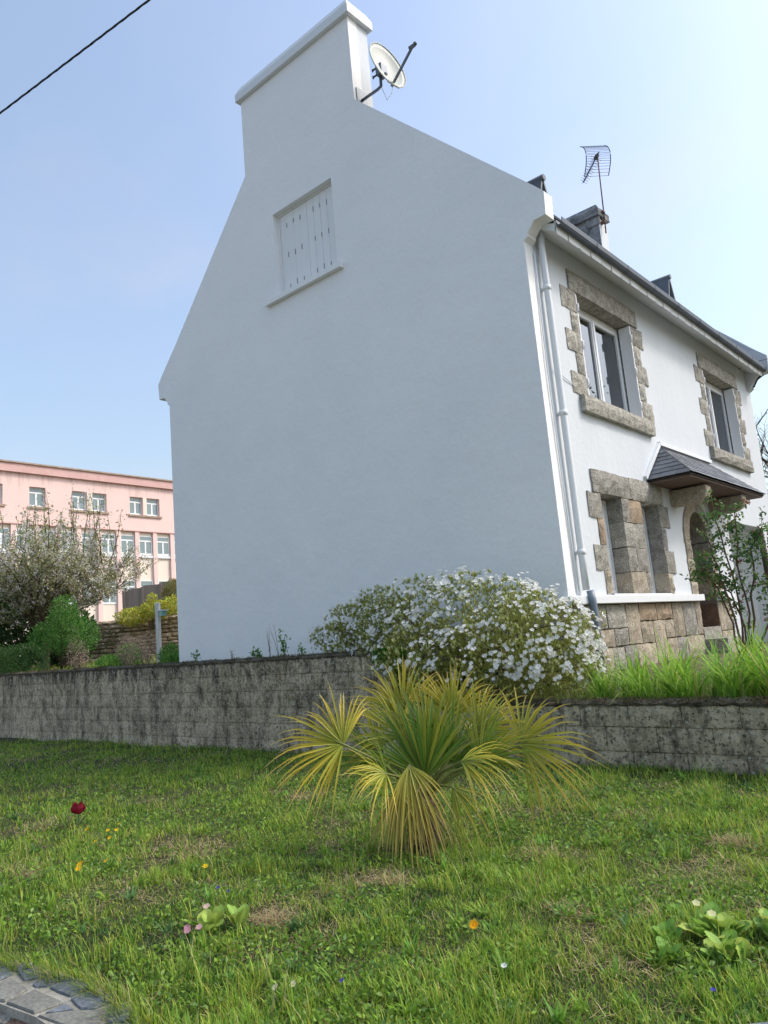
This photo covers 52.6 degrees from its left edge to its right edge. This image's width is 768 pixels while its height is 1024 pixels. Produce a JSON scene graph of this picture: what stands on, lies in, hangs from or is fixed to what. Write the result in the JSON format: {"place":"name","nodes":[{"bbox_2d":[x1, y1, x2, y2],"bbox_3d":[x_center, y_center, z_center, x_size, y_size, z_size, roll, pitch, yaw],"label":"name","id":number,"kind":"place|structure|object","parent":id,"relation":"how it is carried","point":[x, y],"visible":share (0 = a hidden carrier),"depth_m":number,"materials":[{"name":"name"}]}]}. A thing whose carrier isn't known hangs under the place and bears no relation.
{"place":"outdoors","nodes":[
{"label":"outdoors","id":0,"kind":"place"},
{"bbox_2d":[0,0,150,113],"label":"overhead cable","id":1,"kind":"object","parent":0,"point":[78,53],"visible":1,"depth_m":8.45,"materials":[{"name":"black rubber"}]},
{"bbox_2d":[0,735,767,1023],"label":"lawn","id":2,"kind":"structure","parent":0,"point":[591,925],"depth_m":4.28,"materials":[{"name":"plant"}]},
{"bbox_2d":[70,801,86,825],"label":"tulip","id":3,"kind":"object","parent":2,"relation":"on","point":[79,808],"visible":0.92,"depth_m":6.55,"materials":[{"name":"red plant"}]},
{"bbox_2d":[142,834,150,842],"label":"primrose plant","id":4,"kind":"object","parent":2,"relation":"on","point":[146,837],"visible":0.72,"depth_m":5.71,"materials":[{"name":"green plant"}]},
{"bbox_2d":[0,651,401,755],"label":"tall garden wall","id":5,"kind":"structure","parent":2,"relation":"on","point":[249,704],"depth_m":12.16,"materials":[{"name":"concrete"}]},
{"bbox_2d":[10,649,367,674],"bbox_3d":[-4.847,2.831,14.168,0.231,0.314,13.403,5,-14,-45],"label":"wall moss","id":6,"kind":"object","parent":5,"relation":"on","point":[138,665],"depth_m":12.46,"materials":[{"name":"green plant"}]},
{"bbox_2d":[191,649,199,660],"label":"wall weed","id":7,"kind":"object","parent":5,"relation":"on","point":[196,655],"depth_m":12.38,"materials":[{"name":"green plant"}]},
{"bbox_2d":[250,646,258,656],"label":"wall weed","id":8,"kind":"object","parent":5,"relation":"on","point":[253,654],"depth_m":11.28,"materials":[{"name":"green plant"}]},
{"bbox_2d":[255,649,261,656],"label":"wall weed","id":9,"kind":"object","parent":5,"relation":"on","point":[258,655],"depth_m":11.21,"materials":[{"name":"green plant"}]},
{"bbox_2d":[278,629,290,654],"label":"wall weed","id":10,"kind":"object","parent":5,"relation":"on","point":[283,642],"depth_m":10.81,"materials":[{"name":"green plant"}]},
{"bbox_2d":[297,642,305,654],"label":"wall weed","id":11,"kind":"object","parent":5,"relation":"attached to","point":[301,649],"depth_m":10.54,"materials":[{"name":"green plant"}]},
{"bbox_2d":[180,903,224,933],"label":"primrose plant","id":12,"kind":"object","parent":2,"relation":"on","point":[210,919],"visible":0.98,"depth_m":3.68,"materials":[{"name":"green plant"}]},
{"bbox_2d":[224,904,248,924],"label":"primrose plant","id":13,"kind":"object","parent":2,"relation":"on","point":[237,915],"visible":0.93,"depth_m":3.74,"materials":[{"name":"green plant"}]},
{"bbox_2d":[272,983,277,1006],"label":"pale flower","id":14,"kind":"object","parent":2,"relation":"on","point":[274,986],"visible":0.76,"depth_m":2.87,"materials":[{"name":"beige plant"}]},
{"bbox_2d":[289,980,295,993],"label":"pale flower","id":15,"kind":"object","parent":2,"relation":"on","point":[293,982],"visible":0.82,"depth_m":2.88,"materials":[{"name":"beige plant"}]},
{"bbox_2d":[340,978,343,1000],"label":"blue flower","id":16,"kind":"object","parent":2,"relation":"on","point":[341,979],"visible":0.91,"depth_m":2.84,"materials":[{"name":"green plant"}]},
{"bbox_2d":[0,940,763,1023],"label":"edge grass","id":17,"kind":"structure","parent":2,"relation":"on","point":[121,996],"depth_m":2.98,"materials":[{"name":"green plant"}]},
{"bbox_2d":[0,738,767,1023],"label":"lawn weeds","id":18,"kind":"object","parent":2,"relation":"on","point":[368,1007],"visible":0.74,"depth_m":4.13,"materials":[{"name":"green plant"}]},
{"bbox_2d":[6,788,762,933],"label":"dead grass","id":19,"kind":"structure","parent":2,"relation":"on","point":[257,920],"depth_m":4.26,"materials":[{"name":"plant"}]},
{"bbox_2d":[264,658,611,872],"bbox_3d":[0.320,1.716,4.983,2.180,1.614,1.192,-4,-10,-7],"label":"fan palm","id":20,"kind":"object","parent":2,"relation":"on","point":[421,753],"visible":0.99,"depth_m":5.04,"materials":[{"name":"green plant"}]},
{"bbox_2d":[469,919,478,953],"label":"orange flower","id":21,"kind":"object","parent":2,"relation":"on","point":[474,924],"visible":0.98,"depth_m":3.16,"materials":[{"name":"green plant"}]},
{"bbox_2d":[501,962,506,988],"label":"white flower","id":22,"kind":"object","parent":2,"relation":"on","point":[504,965],"visible":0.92,"depth_m":2.80,"materials":[{"name":"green plant"}]},
{"bbox_2d":[394,697,767,775],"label":"garden wall","id":23,"kind":"structure","parent":2,"relation":"on","point":[728,735],"depth_m":6.84,"materials":[{"name":"concrete"}]},
{"bbox_2d":[416,694,767,707],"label":"wall moss","id":24,"kind":"object","parent":23,"relation":"on","point":[638,698],"depth_m":6.87,"materials":[{"name":"green plant"}]},
{"bbox_2d":[646,936,683,962],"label":"primrose plant","id":25,"kind":"object","parent":2,"relation":"on","point":[664,949],"visible":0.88,"depth_m":2.92,"materials":[{"name":"green plant"}]},
{"bbox_2d":[652,918,682,944],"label":"primrose plant","id":26,"kind":"object","parent":2,"relation":"on","point":[666,925],"visible":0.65,"depth_m":3.09,"materials":[{"name":"green plant"}]},
{"bbox_2d":[659,902,684,920],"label":"primrose plant","id":27,"kind":"object","parent":2,"relation":"on","point":[670,906],"visible":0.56,"depth_m":3.33,"materials":[{"name":"green plant"}]},
{"bbox_2d":[710,987,715,1002],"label":"blue flower","id":28,"kind":"object","parent":2,"relation":"on","point":[712,989],"visible":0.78,"depth_m":2.55,"materials":[{"name":"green plant"}]},
{"bbox_2d":[678,899,752,940],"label":"primrose plant","id":29,"kind":"object","parent":2,"relation":"on","point":[714,914],"visible":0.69,"depth_m":3.07,"materials":[{"name":"green plant"}]},
{"bbox_2d":[700,929,750,964],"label":"primrose plant","id":30,"kind":"object","parent":2,"relation":"on","point":[741,946],"visible":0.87,"depth_m":2.87,"materials":[{"name":"green plant"}]},
{"bbox_2d":[753,907,767,938],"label":"primrose plant","id":31,"kind":"object","parent":2,"relation":"on","point":[761,923],"visible":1,"depth_m":3.07,"materials":[{"name":"green plant"}]},
{"bbox_2d":[0,0,767,490],"label":"sky","id":32,"kind":"structure","parent":0,"point":[122,172],"materials":[{"name":"blue"}]},
{"bbox_2d":[22,642,767,698],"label":"garden bed","id":33,"kind":"object","parent":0,"point":[692,658],"visible":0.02,"depth_m":9.33,"materials":[{"name":"green plant"}]},
{"bbox_2d":[0,641,50,677],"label":"box hedge","id":34,"kind":"object","parent":33,"relation":"on","point":[11,662],"visible":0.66,"depth_m":18.13,"materials":[{"name":"green plant"}]},
{"bbox_2d":[0,597,99,670],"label":"dark evergreen","id":35,"kind":"object","parent":33,"relation":"on","point":[21,633],"visible":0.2,"depth_m":22.76,"materials":[{"name":"green plant"}]},
{"bbox_2d":[26,594,100,668],"bbox_3d":[-7.779,3.002,18.925,1.883,2.007,1.088,-9,-11,20],"label":"leafy shrub","id":36,"kind":"object","parent":33,"relation":"on","point":[51,634],"visible":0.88,"depth_m":18.82,"materials":[{"name":"green plant"}]},
{"bbox_2d":[68,623,80,666],"bbox_3d":[-7.176,3.229,18.011,0.313,1.334,0.330,1,-11,-29],"label":"slim sapling","id":37,"kind":"object","parent":33,"relation":"on","point":[77,633],"visible":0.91,"depth_m":18.05,"materials":[{"name":"green plant"}]},
{"bbox_2d":[65,639,89,667],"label":"dried shrub","id":38,"kind":"object","parent":33,"relation":"on","point":[79,660],"visible":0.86,"depth_m":17.89,"materials":[{"name":"brown plant"}]},
{"bbox_2d":[0,483,159,668],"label":"apple tree","id":39,"kind":"object","parent":33,"relation":"on","point":[39,583],"visible":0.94,"depth_m":20.59,"materials":[{"name":"white plant"}]},
{"bbox_2d":[32,626,131,666],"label":"ivy bank","id":40,"kind":"structure","parent":33,"relation":"on","point":[108,634],"depth_m":25.67,"materials":[{"name":"green plant"}]},
{"bbox_2d":[91,653,119,666],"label":"green plant","id":41,"kind":"object","parent":33,"relation":"on","point":[103,659],"visible":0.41,"depth_m":17.63,"materials":[{"name":"green plant"}]},
{"bbox_2d":[51,615,178,664],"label":"dry stone wall","id":42,"kind":"structure","parent":33,"relation":"on","point":[169,628],"depth_m":25.89,"materials":[{"name":"stone"}]},
{"bbox_2d":[112,592,177,628],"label":"yellow shrub","id":43,"kind":"object","parent":42,"relation":"on","point":[145,610],"visible":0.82,"depth_m":25.38,"materials":[{"name":"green plant"}]},
{"bbox_2d":[114,633,137,665],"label":"dried shrub","id":44,"kind":"object","parent":33,"relation":"on","point":[124,657],"visible":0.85,"depth_m":17.07,"materials":[{"name":"brown plant"}]},
{"bbox_2d":[114,642,143,665],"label":"green plant","id":45,"kind":"object","parent":33,"relation":"on","point":[119,663],"visible":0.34,"depth_m":17.42,"materials":[{"name":"green plant"}]},
{"bbox_2d":[117,637,150,663],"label":"dried shrub","id":46,"kind":"object","parent":33,"relation":"on","point":[138,648],"visible":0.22,"depth_m":18.59,"materials":[{"name":"brown plant"}]},
{"bbox_2d":[134,630,156,663],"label":"dried shrub","id":47,"kind":"object","parent":33,"relation":"on","point":[145,653],"visible":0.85,"depth_m":16.95,"materials":[{"name":"brown plant"}]},
{"bbox_2d":[122,581,177,618],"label":"board wall","id":48,"kind":"structure","parent":33,"relation":"on","point":[134,597],"depth_m":32.90,"materials":[{"name":"grey wood"}]},
{"bbox_2d":[155,602,161,662],"bbox_3d":[-4.923,2.772,16.969,0.090,1.580,0.090,-9,-11,20],"label":"wooden post","id":49,"kind":"object","parent":33,"relation":"on","point":[158,629],"visible":0.58,"depth_m":16.97,"materials":[{"name":"grey wood"}]},
{"bbox_2d":[158,609,167,615],"bbox_3d":[-4.840,2.199,17.007,0.170,0.145,0.150,-13,-13,40],"label":"bird box","id":50,"kind":"object","parent":49,"relation":"attached to","point":[162,612],"visible":1,"depth_m":16.97,"materials":[{"name":"green paint"}]},
{"bbox_2d":[156,641,178,662],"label":"green plant","id":51,"kind":"object","parent":33,"relation":"on","point":[165,650],"visible":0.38,"depth_m":16.44,"materials":[{"name":"green plant"}]},
{"bbox_2d":[160,578,176,607],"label":"russet hedge","id":52,"kind":"object","parent":33,"relation":"on","point":[168,590],"visible":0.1,"depth_m":27.61,"materials":[{"name":"green plant"}]},
{"bbox_2d":[159,652,178,662],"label":"green plant","id":53,"kind":"object","parent":33,"relation":"on","point":[172,657],"visible":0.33,"depth_m":15.15,"materials":[{"name":"green plant"}]},
{"bbox_2d":[8,646,368,672],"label":"garden grass","id":54,"kind":"structure","parent":33,"relation":"on","point":[85,664],"depth_m":21.06,"materials":[{"name":"green plant"}]},
{"bbox_2d":[370,647,407,673],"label":"flowering bush","id":55,"kind":"object","parent":33,"relation":"on","point":[401,655],"visible":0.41,"depth_m":8.94,"materials":[{"name":"green plant"}]},
{"bbox_2d":[307,562,610,709],"bbox_3d":[0.557,1.541,9.225,4.389,1.790,1.852,-13,-13,40],"label":"azalea bush","id":56,"kind":"object","parent":33,"relation":"on","point":[514,669],"visible":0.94,"depth_m":8.48,"materials":[{"name":"white plant"}]},
{"bbox_2d":[158,0,767,693],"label":"house","id":57,"kind":"structure","parent":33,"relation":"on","point":[402,350],"depth_m":11.75,"materials":[{"name":"white paint"}]},
{"bbox_2d":[277,183,330,291],"bbox_3d":[-1.232,-4.452,12.788,1.424,1.522,0.050,-13,-13,40],"label":"gable window frame","id":58,"kind":"structure","parent":57,"relation":"in","point":[278,218],"depth_m":13.16,"materials":[{"name":"paint"}]},
{"bbox_2d":[356,41,416,104],"bbox_3d":[0.061,-6.875,12.055,1.115,0.981,0.653,-8,-10,17],"label":"satellite dish","id":59,"kind":"object","parent":57,"relation":"attached to","point":[388,67],"visible":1,"depth_m":12.13,"materials":[{"name":"paint"}]},
{"bbox_2d":[580,145,610,232],"bbox_3d":[5.392,-7.985,19.767,0.644,2.620,1.328,-4,-10,-4],"label":"television antenna","id":60,"kind":"object","parent":57,"relation":"attached to","point":[596,156],"visible":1,"depth_m":19.41,"materials":[{"name":"metal"}]},
{"bbox_2d":[575,294,642,417],"bbox_3d":[3.202,-2.196,11.356,0.295,1.535,1.792,-13,-13,40],"label":"window","id":61,"kind":"structure","parent":57,"relation":"in","point":[600,344],"depth_m":11.79,"materials":[{"name":"white glass"}]},
{"bbox_2d":[601,500,617,593],"bbox_3d":[2.910,0.470,10.469,0.060,1.320,0.606,-13,-13,40],"label":"window","id":62,"kind":"structure","parent":57,"relation":"in","point":[609,548],"depth_m":10.63,"materials":[{"name":"white glass"}]},
{"bbox_2d":[642,508,655,592],"bbox_3d":[3.763,0.567,11.435,0.060,1.320,0.631,-13,-13,40],"label":"window","id":63,"kind":"structure","parent":57,"relation":"in","point":[643,514],"depth_m":11.62,"materials":[{"name":"white glass"}]},
{"bbox_2d":[702,370,744,458],"bbox_3d":[6.478,-1.822,15.069,0.295,1.535,1.792,-13,-13,40],"label":"window","id":64,"kind":"structure","parent":57,"relation":"in","point":[715,401],"depth_m":15.62,"materials":[{"name":"white glass"}]},
{"bbox_2d":[735,359,765,388],"bbox_3d":[13.072,-4.177,16.345,11.612,2.055,0.550,-5,-10,2],"label":"service cable","id":65,"kind":"object","parent":57,"relation":"attached to","point":[758,378],"visible":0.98,"depth_m":16.56,"materials":[{"name":"metal"}]},
{"bbox_2d":[560,645,626,697],"bbox_3d":[2.145,1.598,7.598,0.933,0.641,0.878,-13,-13,40],"label":"daylily clump","id":66,"kind":"object","parent":33,"relation":"on","point":[600,688],"visible":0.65,"depth_m":7.59,"materials":[{"name":"green plant"}]},
{"bbox_2d":[594,647,654,695],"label":"daylily clump","id":67,"kind":"object","parent":33,"relation":"on","point":[637,672],"visible":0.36,"depth_m":7.65,"materials":[{"name":"green plant"}]},
{"bbox_2d":[601,640,678,704],"bbox_3d":[2.353,1.528,7.338,0.872,0.666,0.862,-2,-11,-18],"label":"daylily clump","id":68,"kind":"object","parent":33,"relation":"on","point":[639,690],"visible":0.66,"depth_m":7.26,"materials":[{"name":"green plant"}]},
{"bbox_2d":[536,658,767,699],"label":"tall grass","id":69,"kind":"structure","parent":33,"relation":"on","point":[706,692],"depth_m":7.54,"materials":[{"name":"green plant"}]},
{"bbox_2d":[633,627,711,697],"bbox_3d":[2.739,1.433,7.292,1.042,0.738,0.929,-10,-11,26],"label":"daylily clump","id":70,"kind":"object","parent":33,"relation":"on","point":[664,673],"visible":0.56,"depth_m":7.25,"materials":[{"name":"green plant"}]},
{"bbox_2d":[634,630,713,688],"bbox_3d":[2.977,1.511,7.852,0.919,0.636,1.092,-13,-13,40],"label":"daylily clump","id":71,"kind":"object","parent":33,"relation":"on","point":[674,662],"visible":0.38,"depth_m":7.75,"materials":[{"name":"green plant"}]},
{"bbox_2d":[644,652,733,698],"bbox_3d":[2.723,1.506,6.989,1.020,0.537,0.994,-13,-13,40],"label":"daylily clump","id":72,"kind":"object","parent":33,"relation":"on","point":[694,691],"visible":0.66,"depth_m":6.93,"materials":[{"name":"green plant"}]},
{"bbox_2d":[657,622,767,695],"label":"daylily clump","id":73,"kind":"object","parent":33,"relation":"on","point":[714,668],"visible":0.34,"depth_m":7.12,"materials":[{"name":"green plant"}]},
{"bbox_2d":[674,630,767,697],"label":"daylily clump","id":74,"kind":"object","parent":33,"relation":"on","point":[737,681],"visible":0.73,"depth_m":6.68,"materials":[{"name":"green plant"}]},
{"bbox_2d":[680,490,767,662],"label":"rose bush","id":75,"kind":"object","parent":33,"relation":"on","point":[756,538],"visible":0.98,"depth_m":8.81,"materials":[{"name":"green plant"}]},
{"bbox_2d":[703,617,767,688],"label":"daylily clump","id":76,"kind":"object","parent":33,"relation":"on","point":[754,648],"visible":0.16,"depth_m":7.37,"materials":[{"name":"green plant"}]},
{"bbox_2d":[713,629,767,695],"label":"daylily clump","id":77,"kind":"object","parent":33,"relation":"on","point":[765,676],"visible":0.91,"depth_m":6.46,"materials":[{"name":"green plant"}]},
{"bbox_2d":[716,610,767,697],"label":"daylily clump","id":78,"kind":"object","parent":33,"relation":"on","point":[761,684],"visible":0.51,"depth_m":6.71,"materials":[{"name":"green plant"}]},
{"bbox_2d":[754,409,767,493],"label":"bare tree","id":79,"kind":"object","parent":33,"relation":"on","point":[762,448],"visible":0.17,"depth_m":25.86,"materials":[{"name":"brown plant"}]},
{"bbox_2d":[758,529,767,589],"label":"stake","id":80,"kind":"object","parent":33,"relation":"on","point":[764,565],"visible":0.47,"depth_m":8.82,"materials":[{"name":"plant"}]},
{"label":"pavement","id":81,"kind":"structure","parent":0,"visible":0},
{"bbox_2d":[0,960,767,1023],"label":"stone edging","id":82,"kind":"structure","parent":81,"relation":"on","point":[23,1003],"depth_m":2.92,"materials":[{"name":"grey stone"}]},
{"label":"ground","id":83,"kind":"structure","parent":0,"visible":0},
{"bbox_2d":[0,459,175,650],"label":"pink building","id":84,"kind":"structure","parent":83,"relation":"on","point":[145,504],"depth_m":54.12,"materials":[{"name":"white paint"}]},
{"bbox_2d":[0,528,8,549],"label":"window","id":85,"kind":"structure","parent":84,"relation":"in","point":[5,529],"depth_m":48.96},
{"bbox_2d":[16,529,31,550],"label":"window","id":86,"kind":"structure","parent":84,"relation":"in","point":[16,529],"depth_m":49.71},
{"bbox_2d":[29,487,43,506],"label":"window","id":87,"kind":"structure","parent":84,"relation":"in","point":[34,493],"depth_m":51.03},
{"bbox_2d":[39,530,53,550],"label":"window","id":88,"kind":"structure","parent":84,"relation":"in","point":[39,530],"depth_m":51.12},
{"bbox_2d":[61,531,74,551],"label":"window","id":89,"kind":"structure","parent":84,"relation":"in","point":[61,531],"depth_m":51.94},
{"bbox_2d":[72,491,85,509],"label":"window","id":90,"kind":"structure","parent":84,"relation":"in","point":[76,495],"depth_m":53.21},
{"bbox_2d":[81,532,94,552],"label":"window","id":91,"kind":"structure","parent":84,"relation":"in","point":[82,535],"depth_m":52.99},
{"bbox_2d":[92,493,104,511],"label":"window","id":92,"kind":"structure","parent":84,"relation":"in","point":[95,497],"depth_m":54.29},
{"bbox_2d":[101,534,114,553],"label":"window","id":93,"kind":"structure","parent":84,"relation":"in","point":[108,548],"depth_m":54.24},
{"bbox_2d":[103,582,116,603],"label":"window","id":94,"kind":"structure","parent":84,"relation":"in","point":[108,601],"depth_m":53.70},
{"bbox_2d":[121,535,133,553],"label":"window","id":95,"kind":"structure","parent":84,"relation":"in","point":[125,539],"depth_m":55.28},
{"bbox_2d":[122,580,134,590],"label":"window","id":96,"kind":"structure","parent":84,"relation":"in","point":[132,586],"depth_m":54.97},
{"bbox_2d":[130,497,141,514],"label":"window","id":97,"kind":"structure","parent":84,"relation":"in","point":[135,503],"depth_m":56.45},
{"bbox_2d":[139,536,151,554],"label":"window","id":98,"kind":"structure","parent":84,"relation":"in","point":[145,542],"depth_m":56.43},
{"bbox_2d":[141,581,152,586],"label":"window","id":99,"kind":"structure","parent":84,"relation":"in","point":[143,583],"depth_m":55.94,"materials":[{"name":"grey glass"}]},
{"bbox_2d":[147,499,157,515],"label":"window","id":100,"kind":"structure","parent":84,"relation":"in","point":[152,505],"depth_m":57.50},
{"bbox_2d":[157,537,168,555],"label":"window","id":101,"kind":"structure","parent":84,"relation":"in","point":[162,542],"depth_m":57.51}
]}

